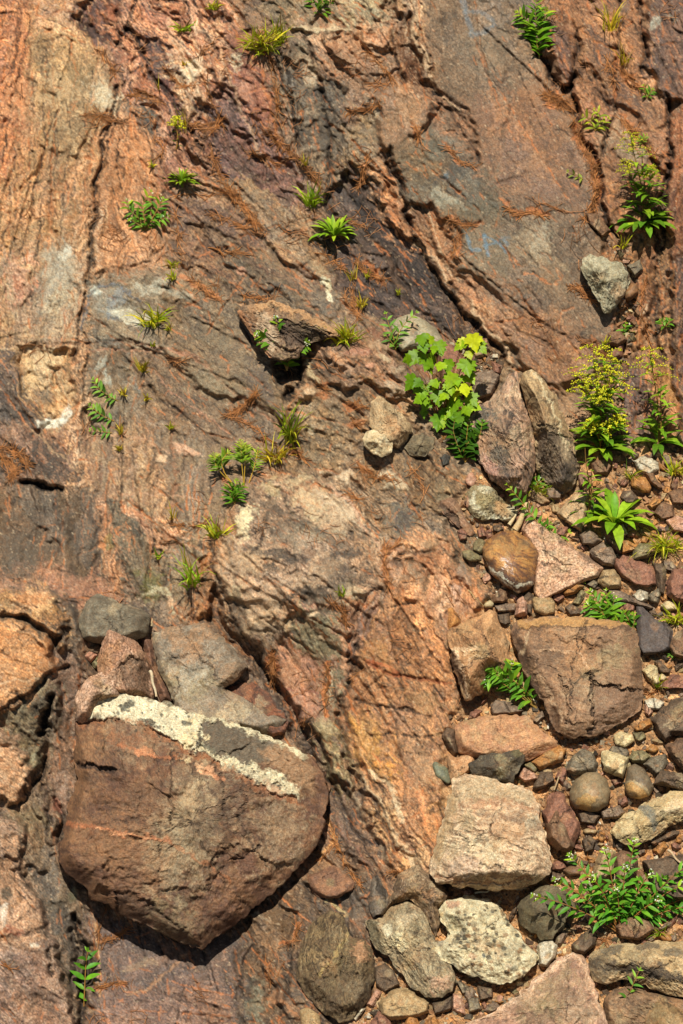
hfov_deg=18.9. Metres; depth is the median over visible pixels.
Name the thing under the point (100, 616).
grey block
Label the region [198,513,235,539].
grass tuft
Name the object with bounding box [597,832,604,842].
stone chip
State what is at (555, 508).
stone chip
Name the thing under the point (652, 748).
stone
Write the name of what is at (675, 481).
stone chip
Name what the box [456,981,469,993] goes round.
stone
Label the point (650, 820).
banded rock slab
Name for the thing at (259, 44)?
grass tuft
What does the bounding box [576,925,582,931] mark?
stone chip
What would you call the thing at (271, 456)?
grass tuft
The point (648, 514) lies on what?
stone chip
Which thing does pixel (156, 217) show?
leafy sprig
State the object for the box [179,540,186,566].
grass tuft
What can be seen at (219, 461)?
leafy sprig
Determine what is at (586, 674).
brown block
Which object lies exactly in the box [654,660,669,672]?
stone
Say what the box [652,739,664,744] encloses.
stone chip
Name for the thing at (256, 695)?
rust wedge
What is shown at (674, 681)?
stone
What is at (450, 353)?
stone
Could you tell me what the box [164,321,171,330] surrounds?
grass tuft
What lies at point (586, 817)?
stone
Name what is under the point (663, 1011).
tan block
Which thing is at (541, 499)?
long tan stone
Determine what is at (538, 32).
leafy sprig
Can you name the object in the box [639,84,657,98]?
leafy sprig
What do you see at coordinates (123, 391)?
grass tuft
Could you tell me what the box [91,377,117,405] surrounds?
leafy sprig
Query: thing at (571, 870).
stone
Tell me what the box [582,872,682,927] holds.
leafy sprig
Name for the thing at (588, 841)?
stone
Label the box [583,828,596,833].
stone
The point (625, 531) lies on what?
stone
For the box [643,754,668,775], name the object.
stone
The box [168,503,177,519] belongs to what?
grass tuft
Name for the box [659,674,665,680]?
stone
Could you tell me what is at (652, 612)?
stone chip
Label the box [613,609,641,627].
leafy sprig
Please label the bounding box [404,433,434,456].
grey lump
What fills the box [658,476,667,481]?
stone chip
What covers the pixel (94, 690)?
pale pink rock
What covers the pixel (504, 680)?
leafy sprig
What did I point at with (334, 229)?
rosette plant
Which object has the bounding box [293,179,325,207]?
grass tuft
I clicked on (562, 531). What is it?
stone chip
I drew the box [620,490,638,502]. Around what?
stone chip
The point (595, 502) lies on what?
stone chip
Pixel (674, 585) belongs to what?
stone
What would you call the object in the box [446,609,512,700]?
rock
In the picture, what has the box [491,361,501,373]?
stone
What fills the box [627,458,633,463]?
stone chip
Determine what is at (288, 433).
grass tuft
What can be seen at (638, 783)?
cobble
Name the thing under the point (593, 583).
stone
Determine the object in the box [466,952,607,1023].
pink slab
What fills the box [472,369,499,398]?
stone
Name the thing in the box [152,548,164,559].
grass tuft
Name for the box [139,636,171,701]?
red slab
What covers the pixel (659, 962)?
veined slab
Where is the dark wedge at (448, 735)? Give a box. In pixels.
[442,728,458,754]
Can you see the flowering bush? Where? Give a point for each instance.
(641, 904)
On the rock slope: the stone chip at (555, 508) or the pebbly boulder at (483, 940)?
the pebbly boulder at (483, 940)
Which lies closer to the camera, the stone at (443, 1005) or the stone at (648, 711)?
the stone at (443, 1005)
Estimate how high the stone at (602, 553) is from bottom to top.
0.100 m
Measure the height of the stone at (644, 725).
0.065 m
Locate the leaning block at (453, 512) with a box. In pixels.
[438,497,474,536]
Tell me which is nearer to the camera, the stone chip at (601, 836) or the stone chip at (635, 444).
the stone chip at (601, 836)
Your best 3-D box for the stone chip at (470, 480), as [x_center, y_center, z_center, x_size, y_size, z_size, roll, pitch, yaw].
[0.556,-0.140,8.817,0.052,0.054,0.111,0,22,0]
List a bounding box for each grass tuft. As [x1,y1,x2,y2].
[112,443,123,451]
[115,424,123,434]
[118,385,126,395]
[124,302,176,331]
[132,354,151,372]
[142,392,150,401]
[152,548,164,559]
[162,257,178,267]
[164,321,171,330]
[165,266,175,280]
[165,421,175,429]
[167,549,213,589]
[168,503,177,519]
[169,17,196,31]
[175,107,192,133]
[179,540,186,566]
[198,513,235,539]
[206,0,223,10]
[234,19,289,56]
[254,432,296,464]
[261,11,293,44]
[267,400,312,447]
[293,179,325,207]
[299,154,308,165]
[318,317,368,345]
[335,585,346,596]
[343,265,357,280]
[355,288,368,309]
[363,269,371,279]
[527,477,553,499]
[593,0,627,32]
[601,333,610,345]
[610,40,637,66]
[614,232,634,249]
[622,458,643,480]
[630,519,682,562]
[647,675,668,692]
[649,923,678,937]
[654,599,682,625]
[661,455,682,480]
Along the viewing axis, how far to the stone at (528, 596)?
8.49 m
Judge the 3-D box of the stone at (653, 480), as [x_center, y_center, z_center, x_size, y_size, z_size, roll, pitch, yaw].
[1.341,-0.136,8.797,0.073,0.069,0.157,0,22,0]
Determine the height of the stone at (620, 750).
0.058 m
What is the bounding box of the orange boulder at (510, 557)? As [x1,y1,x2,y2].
[482,531,538,592]
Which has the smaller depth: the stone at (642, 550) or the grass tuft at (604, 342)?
the stone at (642, 550)
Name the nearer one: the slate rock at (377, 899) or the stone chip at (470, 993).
the stone chip at (470, 993)
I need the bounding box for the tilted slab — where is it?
[237,300,340,362]
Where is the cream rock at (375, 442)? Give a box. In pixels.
[362,430,392,456]
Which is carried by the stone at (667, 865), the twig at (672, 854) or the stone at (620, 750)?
the twig at (672, 854)
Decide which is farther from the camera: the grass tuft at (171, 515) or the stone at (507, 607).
the grass tuft at (171, 515)
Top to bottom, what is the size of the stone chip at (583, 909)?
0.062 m
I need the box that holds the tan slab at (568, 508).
[557,492,588,531]
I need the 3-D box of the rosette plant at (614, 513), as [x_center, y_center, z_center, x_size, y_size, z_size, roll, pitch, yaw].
[1.153,0.018,8.665,0.375,0.159,0.332,-10,24,-24]
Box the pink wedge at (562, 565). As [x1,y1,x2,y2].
[521,515,603,597]
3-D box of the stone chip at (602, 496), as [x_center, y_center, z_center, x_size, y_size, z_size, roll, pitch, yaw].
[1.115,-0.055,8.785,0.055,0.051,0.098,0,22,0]
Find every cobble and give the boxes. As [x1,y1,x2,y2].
[569,772,610,811]
[624,283,638,300]
[625,764,653,798]
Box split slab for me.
[519,369,581,494]
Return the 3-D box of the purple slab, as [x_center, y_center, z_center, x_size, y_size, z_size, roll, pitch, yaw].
[1.278,0.488,8.404,0.159,0.155,0.314,0,22,0]
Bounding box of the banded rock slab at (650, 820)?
[610,790,682,847]
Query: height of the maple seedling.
0.428 m
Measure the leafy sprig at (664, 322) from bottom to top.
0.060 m
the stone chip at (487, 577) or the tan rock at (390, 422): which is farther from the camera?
the tan rock at (390, 422)
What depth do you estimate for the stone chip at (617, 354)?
9.11 m
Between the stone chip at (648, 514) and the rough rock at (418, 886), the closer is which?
the rough rock at (418, 886)
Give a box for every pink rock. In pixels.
[75,668,119,723]
[97,630,154,699]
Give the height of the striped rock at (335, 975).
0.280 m
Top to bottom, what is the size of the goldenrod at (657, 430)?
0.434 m
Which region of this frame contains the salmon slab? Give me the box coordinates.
[454,714,557,762]
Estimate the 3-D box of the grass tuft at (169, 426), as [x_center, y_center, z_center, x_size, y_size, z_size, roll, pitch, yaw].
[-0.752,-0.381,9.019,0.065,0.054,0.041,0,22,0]
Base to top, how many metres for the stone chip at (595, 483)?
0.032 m
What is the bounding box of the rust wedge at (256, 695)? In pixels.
[225,682,288,736]
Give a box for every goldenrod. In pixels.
[166,115,186,149]
[561,344,639,460]
[570,450,607,517]
[610,131,676,237]
[630,346,682,453]
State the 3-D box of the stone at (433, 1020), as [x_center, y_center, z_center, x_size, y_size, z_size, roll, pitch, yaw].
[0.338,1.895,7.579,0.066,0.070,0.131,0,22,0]
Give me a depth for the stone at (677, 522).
8.63 m
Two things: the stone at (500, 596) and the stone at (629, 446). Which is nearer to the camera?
the stone at (500, 596)
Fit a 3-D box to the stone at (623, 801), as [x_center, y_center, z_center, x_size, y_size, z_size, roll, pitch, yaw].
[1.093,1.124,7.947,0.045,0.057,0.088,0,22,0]
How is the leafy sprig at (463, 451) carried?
on the rock slope
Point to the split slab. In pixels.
(558, 467)
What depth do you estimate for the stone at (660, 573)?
8.50 m
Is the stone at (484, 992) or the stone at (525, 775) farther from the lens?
the stone at (525, 775)
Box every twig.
[149,670,156,696]
[508,510,517,525]
[512,502,528,531]
[667,849,682,865]
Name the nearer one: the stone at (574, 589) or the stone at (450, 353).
the stone at (574, 589)
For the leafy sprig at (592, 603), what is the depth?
8.43 m
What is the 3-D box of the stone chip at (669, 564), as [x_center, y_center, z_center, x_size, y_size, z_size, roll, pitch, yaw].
[1.372,0.223,8.578,0.060,0.056,0.105,0,22,0]
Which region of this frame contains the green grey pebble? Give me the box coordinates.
[432,762,450,783]
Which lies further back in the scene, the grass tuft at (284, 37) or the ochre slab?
the grass tuft at (284, 37)
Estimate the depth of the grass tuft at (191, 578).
8.74 m
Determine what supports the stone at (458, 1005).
on the rock slope
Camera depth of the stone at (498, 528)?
8.68 m
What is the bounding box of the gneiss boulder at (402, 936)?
[365,901,456,998]
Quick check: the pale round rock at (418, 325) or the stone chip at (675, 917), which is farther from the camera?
the pale round rock at (418, 325)
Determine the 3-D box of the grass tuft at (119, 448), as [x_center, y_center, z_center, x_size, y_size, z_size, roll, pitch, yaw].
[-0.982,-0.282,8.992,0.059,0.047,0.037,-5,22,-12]
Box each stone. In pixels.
[85,651,97,662]
[89,643,100,654]
[91,656,97,668]
[300,1007,320,1023]
[354,1007,364,1020]
[366,989,381,1007]
[369,1011,390,1023]
[374,963,399,992]
[376,988,428,1020]
[405,1017,419,1023]
[424,1015,438,1023]
[432,995,452,1014]
[436,343,470,396]
[447,754,477,785]
[452,993,465,1014]
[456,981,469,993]
[457,529,466,539]
[462,330,473,351]
[462,550,480,561]
[467,997,480,1012]
[468,749,524,782]
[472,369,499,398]
[473,538,484,553]
[477,529,485,537]
[477,986,492,1000]
[484,600,493,607]
[490,700,522,714]
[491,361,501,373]
[491,588,507,602]
[492,524,502,531]
[495,603,515,611]
[498,613,509,625]
[514,594,526,617]
[517,767,536,781]
[523,591,533,613]
[524,762,537,771]
[527,485,550,503]
[531,745,565,770]
[532,596,554,615]
[532,771,554,789]
[537,940,557,966]
[542,792,580,843]
[544,810,574,852]
[546,487,561,499]
[549,872,564,882]
[560,854,577,864]
[563,584,584,595]
[563,866,580,875]
[565,603,581,615]
[565,749,597,775]
[571,589,585,604]
[571,929,596,954]
[577,471,589,486]
[578,811,599,823]
[579,527,602,545]
[582,835,595,851]
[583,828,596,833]
[586,213,609,235]
[586,579,597,588]
[589,542,616,566]
[590,458,610,474]
[591,848,613,884]
[597,569,620,590]
[601,750,628,778]
[601,805,624,818]
[604,530,621,554]
[608,331,626,346]
[609,590,654,609]
[609,746,628,756]
[611,778,622,785]
[613,731,633,747]
[614,555,655,586]
[614,850,637,893]
[615,916,654,940]
[618,796,628,806]
[621,441,633,456]
[621,523,627,535]
[621,538,637,554]
[627,260,642,277]
[629,750,650,763]
[631,476,650,492]
[632,543,656,559]
[632,589,647,601]
[633,456,658,474]
[633,731,645,741]
[634,719,652,731]
[642,664,659,684]
[642,854,682,901]
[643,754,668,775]
[644,698,664,709]
[644,703,652,715]
[645,744,658,752]
[646,473,661,488]
[647,498,662,509]
[648,588,660,603]
[650,830,679,845]
[652,561,666,593]
[652,697,682,742]
[653,502,674,519]
[653,770,682,789]
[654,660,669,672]
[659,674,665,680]
[660,601,676,610]
[662,674,682,688]
[665,737,682,769]
[666,516,682,532]
[666,568,682,602]
[668,489,682,503]
[670,629,682,657]
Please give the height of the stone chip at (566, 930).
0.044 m
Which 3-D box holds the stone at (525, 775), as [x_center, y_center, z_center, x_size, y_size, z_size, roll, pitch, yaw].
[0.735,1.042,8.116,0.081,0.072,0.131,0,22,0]
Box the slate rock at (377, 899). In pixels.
[368,875,387,916]
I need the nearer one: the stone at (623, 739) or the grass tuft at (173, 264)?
the stone at (623, 739)
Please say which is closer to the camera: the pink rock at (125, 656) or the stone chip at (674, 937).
the stone chip at (674, 937)
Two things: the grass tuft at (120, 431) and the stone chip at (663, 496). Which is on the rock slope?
the grass tuft at (120, 431)
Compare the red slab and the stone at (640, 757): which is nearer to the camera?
the stone at (640, 757)
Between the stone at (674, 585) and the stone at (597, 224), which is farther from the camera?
the stone at (597, 224)
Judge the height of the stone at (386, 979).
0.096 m
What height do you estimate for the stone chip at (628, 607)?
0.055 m
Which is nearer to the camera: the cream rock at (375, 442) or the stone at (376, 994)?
the stone at (376, 994)
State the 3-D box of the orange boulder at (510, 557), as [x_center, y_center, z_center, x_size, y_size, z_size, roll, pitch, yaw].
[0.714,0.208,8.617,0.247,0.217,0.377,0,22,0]
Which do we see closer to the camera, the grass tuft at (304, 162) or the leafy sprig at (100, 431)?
the leafy sprig at (100, 431)
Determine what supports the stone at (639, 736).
on the rock slope
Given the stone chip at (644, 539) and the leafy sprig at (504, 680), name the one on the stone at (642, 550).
the stone chip at (644, 539)
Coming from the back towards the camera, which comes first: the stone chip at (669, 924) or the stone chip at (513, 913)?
the stone chip at (513, 913)
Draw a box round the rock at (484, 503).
[466,484,516,521]
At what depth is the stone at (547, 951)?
7.64 m
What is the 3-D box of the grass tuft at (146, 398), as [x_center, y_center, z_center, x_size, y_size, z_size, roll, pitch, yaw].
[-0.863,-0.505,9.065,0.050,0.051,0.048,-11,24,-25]
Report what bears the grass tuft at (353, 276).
on the rock slope
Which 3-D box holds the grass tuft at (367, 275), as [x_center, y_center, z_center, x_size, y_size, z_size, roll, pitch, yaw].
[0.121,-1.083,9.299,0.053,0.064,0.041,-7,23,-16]
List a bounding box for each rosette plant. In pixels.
[163,168,200,186]
[308,214,357,240]
[572,488,656,549]
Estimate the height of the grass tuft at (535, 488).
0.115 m
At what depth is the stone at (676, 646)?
8.28 m
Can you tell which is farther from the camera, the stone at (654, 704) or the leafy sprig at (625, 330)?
the leafy sprig at (625, 330)
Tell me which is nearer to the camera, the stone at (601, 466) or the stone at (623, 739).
the stone at (623, 739)
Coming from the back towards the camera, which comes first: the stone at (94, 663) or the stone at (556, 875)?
the stone at (94, 663)
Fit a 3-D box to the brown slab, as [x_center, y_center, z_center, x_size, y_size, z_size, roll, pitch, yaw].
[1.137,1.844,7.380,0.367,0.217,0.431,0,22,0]
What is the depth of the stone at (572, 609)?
8.47 m
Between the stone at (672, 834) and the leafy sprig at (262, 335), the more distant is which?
the leafy sprig at (262, 335)
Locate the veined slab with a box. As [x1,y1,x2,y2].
[588,940,682,997]
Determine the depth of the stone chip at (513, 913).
7.82 m
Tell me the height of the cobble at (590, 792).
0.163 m
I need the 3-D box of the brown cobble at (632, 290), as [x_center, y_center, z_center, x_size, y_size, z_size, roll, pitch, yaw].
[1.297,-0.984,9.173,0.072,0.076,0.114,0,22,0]
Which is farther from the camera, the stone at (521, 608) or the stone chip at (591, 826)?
the stone at (521, 608)
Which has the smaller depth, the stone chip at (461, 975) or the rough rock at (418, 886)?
the stone chip at (461, 975)
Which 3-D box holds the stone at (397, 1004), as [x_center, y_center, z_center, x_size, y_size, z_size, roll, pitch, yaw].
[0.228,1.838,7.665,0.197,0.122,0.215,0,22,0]
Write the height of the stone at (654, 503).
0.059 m
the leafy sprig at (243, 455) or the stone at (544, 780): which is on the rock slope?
the leafy sprig at (243, 455)
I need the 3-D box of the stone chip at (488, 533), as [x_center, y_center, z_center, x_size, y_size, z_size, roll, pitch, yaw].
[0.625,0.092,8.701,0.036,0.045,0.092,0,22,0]
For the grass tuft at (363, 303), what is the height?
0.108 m
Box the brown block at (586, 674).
[510,614,643,739]
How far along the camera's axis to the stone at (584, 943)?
7.61 m
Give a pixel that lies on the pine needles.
(232, 194)
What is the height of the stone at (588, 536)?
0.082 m
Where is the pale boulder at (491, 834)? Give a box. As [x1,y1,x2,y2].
[429,773,552,891]
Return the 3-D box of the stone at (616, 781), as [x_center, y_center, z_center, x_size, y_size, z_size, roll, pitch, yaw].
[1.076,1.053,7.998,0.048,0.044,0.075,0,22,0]
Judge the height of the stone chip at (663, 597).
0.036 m
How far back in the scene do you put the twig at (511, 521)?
8.70 m
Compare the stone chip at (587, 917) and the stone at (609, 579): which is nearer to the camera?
the stone chip at (587, 917)
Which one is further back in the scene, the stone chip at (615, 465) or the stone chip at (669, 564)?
the stone chip at (615, 465)
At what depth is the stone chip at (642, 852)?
7.80 m
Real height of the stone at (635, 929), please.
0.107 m
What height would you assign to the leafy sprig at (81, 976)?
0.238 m
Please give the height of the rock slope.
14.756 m
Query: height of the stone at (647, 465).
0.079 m
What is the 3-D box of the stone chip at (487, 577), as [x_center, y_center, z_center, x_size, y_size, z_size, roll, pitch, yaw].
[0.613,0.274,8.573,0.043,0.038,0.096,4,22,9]
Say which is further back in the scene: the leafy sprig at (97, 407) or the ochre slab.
the leafy sprig at (97, 407)
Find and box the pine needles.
[0,0,682,1023]
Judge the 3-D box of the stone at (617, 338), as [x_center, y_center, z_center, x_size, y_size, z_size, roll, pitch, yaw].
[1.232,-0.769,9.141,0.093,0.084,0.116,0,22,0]
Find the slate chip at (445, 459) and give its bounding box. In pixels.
[440,454,449,466]
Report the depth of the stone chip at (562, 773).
8.04 m
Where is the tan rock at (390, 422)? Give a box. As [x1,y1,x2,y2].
[368,396,412,448]
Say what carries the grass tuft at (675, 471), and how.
on the rock slope
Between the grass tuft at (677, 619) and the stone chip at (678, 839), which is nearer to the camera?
the stone chip at (678, 839)
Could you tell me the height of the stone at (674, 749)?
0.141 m
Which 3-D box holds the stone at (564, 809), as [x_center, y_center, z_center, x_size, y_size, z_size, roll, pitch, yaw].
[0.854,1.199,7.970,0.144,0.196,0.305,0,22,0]
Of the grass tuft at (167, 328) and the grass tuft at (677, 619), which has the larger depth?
the grass tuft at (167, 328)
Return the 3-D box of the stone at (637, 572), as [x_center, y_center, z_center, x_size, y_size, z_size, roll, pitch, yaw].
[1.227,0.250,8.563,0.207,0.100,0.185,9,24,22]
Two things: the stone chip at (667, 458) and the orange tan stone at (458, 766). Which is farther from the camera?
the stone chip at (667, 458)
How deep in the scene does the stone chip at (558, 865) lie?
7.86 m
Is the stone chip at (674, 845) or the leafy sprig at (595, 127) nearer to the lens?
the stone chip at (674, 845)
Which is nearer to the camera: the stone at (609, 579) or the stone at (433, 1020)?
the stone at (433, 1020)
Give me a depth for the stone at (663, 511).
8.67 m
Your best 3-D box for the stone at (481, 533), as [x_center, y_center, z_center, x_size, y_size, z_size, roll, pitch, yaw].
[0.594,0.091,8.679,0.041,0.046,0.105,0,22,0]
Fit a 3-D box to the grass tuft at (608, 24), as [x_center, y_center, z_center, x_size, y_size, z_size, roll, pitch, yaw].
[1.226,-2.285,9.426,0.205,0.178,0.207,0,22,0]
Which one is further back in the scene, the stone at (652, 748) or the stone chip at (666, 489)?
the stone chip at (666, 489)
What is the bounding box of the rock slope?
[0,0,682,1023]
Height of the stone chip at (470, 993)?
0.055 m
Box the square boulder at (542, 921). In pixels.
[517,885,575,940]
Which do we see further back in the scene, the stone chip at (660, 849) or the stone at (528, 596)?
the stone at (528, 596)
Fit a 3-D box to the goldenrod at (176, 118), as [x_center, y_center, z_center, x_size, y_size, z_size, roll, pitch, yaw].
[-0.753,-1.741,9.391,0.074,0.153,0.078,-13,25,-29]
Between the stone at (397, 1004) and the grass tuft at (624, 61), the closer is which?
the stone at (397, 1004)
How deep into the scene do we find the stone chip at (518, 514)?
8.72 m
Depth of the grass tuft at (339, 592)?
8.37 m
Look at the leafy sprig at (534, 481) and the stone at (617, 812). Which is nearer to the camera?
the stone at (617, 812)
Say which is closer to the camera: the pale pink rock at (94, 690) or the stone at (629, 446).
the pale pink rock at (94, 690)
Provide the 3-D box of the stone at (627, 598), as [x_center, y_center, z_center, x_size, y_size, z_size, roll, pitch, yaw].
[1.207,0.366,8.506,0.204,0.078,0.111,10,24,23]
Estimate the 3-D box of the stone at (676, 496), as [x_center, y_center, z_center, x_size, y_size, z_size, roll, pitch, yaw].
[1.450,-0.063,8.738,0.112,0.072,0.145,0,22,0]
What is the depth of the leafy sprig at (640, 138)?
9.33 m
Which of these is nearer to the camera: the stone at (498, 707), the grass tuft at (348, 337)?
the stone at (498, 707)
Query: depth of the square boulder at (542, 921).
7.69 m
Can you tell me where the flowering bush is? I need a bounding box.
[530,838,682,932]
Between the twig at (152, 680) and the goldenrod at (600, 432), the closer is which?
the twig at (152, 680)
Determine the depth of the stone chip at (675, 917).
7.61 m
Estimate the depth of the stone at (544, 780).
8.03 m
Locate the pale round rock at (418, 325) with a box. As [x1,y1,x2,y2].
[391,314,443,353]
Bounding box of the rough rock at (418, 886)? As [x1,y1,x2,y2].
[387,865,448,936]
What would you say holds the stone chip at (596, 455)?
on the stone at (601, 466)
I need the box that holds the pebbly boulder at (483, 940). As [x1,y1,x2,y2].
[432,895,538,984]
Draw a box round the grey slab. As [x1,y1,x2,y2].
[152,623,286,733]
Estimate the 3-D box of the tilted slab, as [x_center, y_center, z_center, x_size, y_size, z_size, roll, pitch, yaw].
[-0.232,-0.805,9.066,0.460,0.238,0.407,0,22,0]
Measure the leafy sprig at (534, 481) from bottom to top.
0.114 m
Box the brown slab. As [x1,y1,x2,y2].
[603,986,682,1023]
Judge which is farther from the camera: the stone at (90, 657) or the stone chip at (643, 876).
the stone at (90, 657)
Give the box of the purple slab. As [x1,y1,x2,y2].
[636,606,672,655]
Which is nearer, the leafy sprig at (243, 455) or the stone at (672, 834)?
the stone at (672, 834)
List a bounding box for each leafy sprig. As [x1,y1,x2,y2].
[69,947,100,1005]
[87,402,113,425]
[88,425,111,438]
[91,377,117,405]
[120,187,169,230]
[206,446,234,481]
[220,478,248,503]
[230,439,254,485]
[249,447,262,482]
[254,315,310,370]
[305,0,333,17]
[379,310,417,350]
[442,415,488,462]
[480,658,536,709]
[504,483,571,540]
[512,0,556,58]
[529,474,547,487]
[567,169,582,182]
[579,105,611,130]
[581,588,625,620]
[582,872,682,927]
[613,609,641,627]
[616,321,634,333]
[619,967,643,997]
[634,133,647,144]
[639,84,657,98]
[655,317,674,329]
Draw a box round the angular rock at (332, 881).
[308,865,354,898]
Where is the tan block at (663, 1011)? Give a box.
[644,995,682,1023]
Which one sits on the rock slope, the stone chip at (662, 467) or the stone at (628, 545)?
the stone at (628, 545)
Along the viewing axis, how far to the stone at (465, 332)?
9.14 m
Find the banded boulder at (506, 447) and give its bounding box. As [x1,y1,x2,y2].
[467,371,535,494]
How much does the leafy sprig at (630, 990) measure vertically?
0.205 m
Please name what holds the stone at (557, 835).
on the rock slope
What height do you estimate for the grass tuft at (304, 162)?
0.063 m
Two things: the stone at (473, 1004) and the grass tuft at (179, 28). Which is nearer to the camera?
the stone at (473, 1004)
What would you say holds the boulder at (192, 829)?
on the rock slope
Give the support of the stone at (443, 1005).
on the rock slope
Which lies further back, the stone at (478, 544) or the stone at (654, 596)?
the stone at (478, 544)
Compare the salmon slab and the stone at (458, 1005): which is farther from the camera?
the salmon slab
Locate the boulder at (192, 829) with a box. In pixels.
[57,693,330,949]
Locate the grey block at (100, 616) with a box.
[78,594,150,643]
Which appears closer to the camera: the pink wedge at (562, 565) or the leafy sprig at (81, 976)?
the leafy sprig at (81, 976)
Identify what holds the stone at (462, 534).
on the rock slope
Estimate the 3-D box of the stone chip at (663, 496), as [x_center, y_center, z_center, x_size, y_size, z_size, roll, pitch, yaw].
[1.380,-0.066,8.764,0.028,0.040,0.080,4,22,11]
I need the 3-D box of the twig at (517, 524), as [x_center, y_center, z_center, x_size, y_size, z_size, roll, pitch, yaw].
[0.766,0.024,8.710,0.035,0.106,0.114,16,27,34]
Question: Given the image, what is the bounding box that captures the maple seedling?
[402,333,487,431]
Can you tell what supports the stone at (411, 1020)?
on the rock slope
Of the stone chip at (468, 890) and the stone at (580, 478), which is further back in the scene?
the stone at (580, 478)
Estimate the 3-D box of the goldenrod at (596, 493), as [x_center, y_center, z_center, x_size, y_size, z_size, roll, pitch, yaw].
[1.054,-0.107,8.671,0.189,0.298,0.173,9,24,21]
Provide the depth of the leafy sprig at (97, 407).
9.06 m
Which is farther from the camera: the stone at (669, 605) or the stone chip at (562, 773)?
the stone at (669, 605)
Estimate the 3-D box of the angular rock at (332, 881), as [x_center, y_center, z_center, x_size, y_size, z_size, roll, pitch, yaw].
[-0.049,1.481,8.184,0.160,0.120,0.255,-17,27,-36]
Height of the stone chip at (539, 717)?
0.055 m
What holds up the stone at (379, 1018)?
on the rock slope
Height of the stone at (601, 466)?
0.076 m
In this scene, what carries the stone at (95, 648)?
on the rock slope
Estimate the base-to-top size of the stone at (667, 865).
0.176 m
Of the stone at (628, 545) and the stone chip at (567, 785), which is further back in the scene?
the stone at (628, 545)
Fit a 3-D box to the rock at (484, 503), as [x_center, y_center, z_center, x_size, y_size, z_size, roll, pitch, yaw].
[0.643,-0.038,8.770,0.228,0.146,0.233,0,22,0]
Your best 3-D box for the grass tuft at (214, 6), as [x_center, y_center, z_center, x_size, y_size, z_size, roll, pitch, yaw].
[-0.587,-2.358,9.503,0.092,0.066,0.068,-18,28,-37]
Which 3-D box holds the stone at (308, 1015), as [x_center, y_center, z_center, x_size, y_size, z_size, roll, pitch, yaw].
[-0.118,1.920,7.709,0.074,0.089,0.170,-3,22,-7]
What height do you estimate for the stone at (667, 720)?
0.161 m
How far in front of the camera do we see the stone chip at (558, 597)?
8.52 m
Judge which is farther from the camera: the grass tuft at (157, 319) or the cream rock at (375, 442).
the grass tuft at (157, 319)
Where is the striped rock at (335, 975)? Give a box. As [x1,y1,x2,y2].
[296,910,374,1023]
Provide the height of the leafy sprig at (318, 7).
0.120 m
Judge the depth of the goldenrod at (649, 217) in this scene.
9.17 m
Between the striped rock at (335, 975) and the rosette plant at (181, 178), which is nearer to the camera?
the striped rock at (335, 975)
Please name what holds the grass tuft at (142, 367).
on the rock slope
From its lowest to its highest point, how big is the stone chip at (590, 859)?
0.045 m
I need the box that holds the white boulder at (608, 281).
[580,254,629,313]
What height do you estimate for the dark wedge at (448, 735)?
0.100 m
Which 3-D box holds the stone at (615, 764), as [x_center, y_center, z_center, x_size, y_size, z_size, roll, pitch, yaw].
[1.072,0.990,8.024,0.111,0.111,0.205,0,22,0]
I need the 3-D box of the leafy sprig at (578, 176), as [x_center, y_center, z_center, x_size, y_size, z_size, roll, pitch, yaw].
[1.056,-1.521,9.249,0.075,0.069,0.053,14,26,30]
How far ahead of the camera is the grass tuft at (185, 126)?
9.37 m
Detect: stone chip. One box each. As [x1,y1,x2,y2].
[455,972,464,977]
[464,986,475,1000]
[465,472,476,486]
[465,888,472,893]
[467,710,481,719]
[474,352,487,358]
[482,573,492,581]
[484,1002,499,1013]
[485,528,492,538]
[509,907,516,920]
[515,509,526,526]
[533,710,543,723]
[551,504,559,512]
[552,592,564,602]
[552,860,566,870]
[555,767,566,784]
[555,931,567,945]
[556,526,568,536]
[560,780,570,790]
[562,927,569,933]
[574,843,582,850]
[576,741,587,746]
[576,904,588,916]
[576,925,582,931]
[579,542,586,551]
[583,912,595,920]
[586,824,595,829]
[586,856,594,862]
[589,501,599,515]
[592,449,600,459]
[592,481,599,486]
[596,493,604,504]
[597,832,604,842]
[610,345,622,359]
[613,461,618,468]
[615,842,623,850]
[620,479,627,486]
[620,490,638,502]
[623,603,634,612]
[626,530,635,536]
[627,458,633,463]
[633,438,637,449]
[637,849,644,855]
[637,873,649,884]
[641,535,649,542]
[645,508,654,516]
[648,610,657,615]
[650,530,658,537]
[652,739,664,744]
[652,841,667,857]
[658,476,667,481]
[659,464,667,471]
[659,922,671,929]
[659,932,671,941]
[660,493,666,499]
[660,594,667,600]
[662,558,675,570]
[663,487,671,493]
[664,456,671,467]
[670,934,676,941]
[671,842,681,849]
[671,915,677,925]
[673,477,678,489]
[674,662,682,671]
[675,834,681,843]
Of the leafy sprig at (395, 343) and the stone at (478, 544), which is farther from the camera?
the leafy sprig at (395, 343)
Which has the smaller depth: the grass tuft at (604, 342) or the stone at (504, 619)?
the stone at (504, 619)
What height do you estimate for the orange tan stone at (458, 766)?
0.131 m

